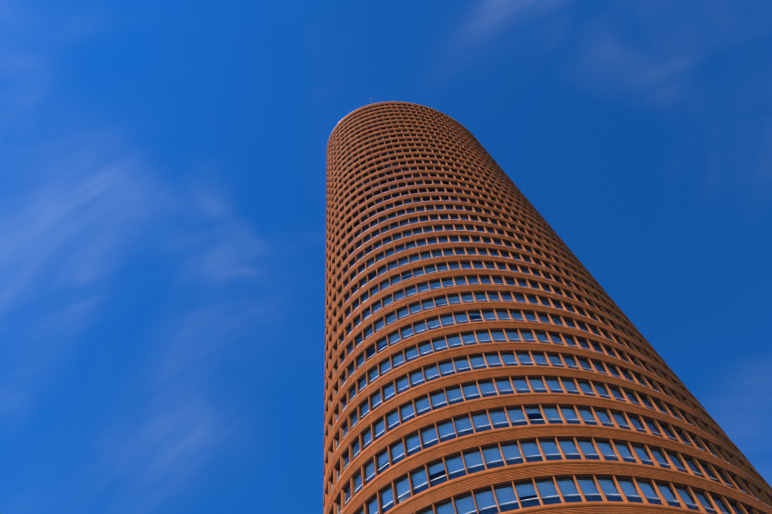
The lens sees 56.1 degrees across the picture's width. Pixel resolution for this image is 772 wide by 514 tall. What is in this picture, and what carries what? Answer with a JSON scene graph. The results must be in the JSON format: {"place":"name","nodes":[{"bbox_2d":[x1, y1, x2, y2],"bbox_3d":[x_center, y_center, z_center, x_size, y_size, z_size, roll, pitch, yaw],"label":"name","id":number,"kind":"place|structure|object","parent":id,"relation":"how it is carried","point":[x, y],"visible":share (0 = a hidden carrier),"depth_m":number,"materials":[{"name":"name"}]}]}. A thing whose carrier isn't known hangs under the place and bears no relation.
{"place":"outdoors","nodes":[
{"label":"outdoors","id":0,"kind":"place"},
{"bbox_2d":[0,0,771,513],"label":"sky","id":1,"kind":"structure","parent":0,"point":[163,162],"materials":[{"name":"blue"}]},
{"bbox_2d":[360,291,694,513],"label":"window blinds","id":2,"kind":"object","parent":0,"point":[530,417],"depth_m":53.87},
{"bbox_2d":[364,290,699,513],"bbox_3d":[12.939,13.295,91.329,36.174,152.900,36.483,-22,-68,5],"label":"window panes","id":3,"kind":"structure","parent":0,"point":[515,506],"depth_m":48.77,"materials":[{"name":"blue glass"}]},
{"bbox_2d":[323,102,771,513],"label":"facade cladding","id":4,"kind":"structure","parent":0,"point":[745,470],"depth_m":62.70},
{"bbox_2d":[326,101,475,157],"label":"roof edge","id":5,"kind":"object","parent":4,"relation":"on","point":[390,101],"visible":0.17,"depth_m":170.99,"materials":[{"name":"metal"}]},
{"bbox_2d":[330,105,769,513],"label":"window frames","id":6,"kind":"structure","parent":4,"relation":"in","point":[486,355],"depth_m":61.24,"materials":[{"name":"brown metal"}]},
{"bbox_2d":[331,115,768,513],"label":"windows","id":7,"kind":"structure","parent":6,"relation":"in","point":[516,316],"depth_m":75.58,"materials":[{"name":"blue glass"}]},
{"bbox_2d":[336,177,770,513],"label":"tower transoms","id":8,"kind":"object","parent":6,"relation":"attached to","point":[489,392],"visible":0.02,"depth_m":57.55,"materials":[{"name":"brown metal"}]},
{"label":"ground","id":9,"kind":"structure","parent":0,"visible":0},
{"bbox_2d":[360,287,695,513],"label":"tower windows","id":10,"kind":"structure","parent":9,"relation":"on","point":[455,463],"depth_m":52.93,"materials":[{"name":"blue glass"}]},
{"bbox_2d":[323,103,771,513],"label":"tower louvre blades","id":11,"kind":"object","parent":10,"relation":"on","point":[501,402],"visible":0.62,"depth_m":64.94,"materials":[{"name":"ceramic"}]},
{"bbox_2d":[324,103,771,513],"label":"tower screen backing","id":12,"kind":"object","parent":10,"relation":"on","point":[442,501],"visible":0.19,"depth_m":71.82,"materials":[{"name":"brown"}]}
]}

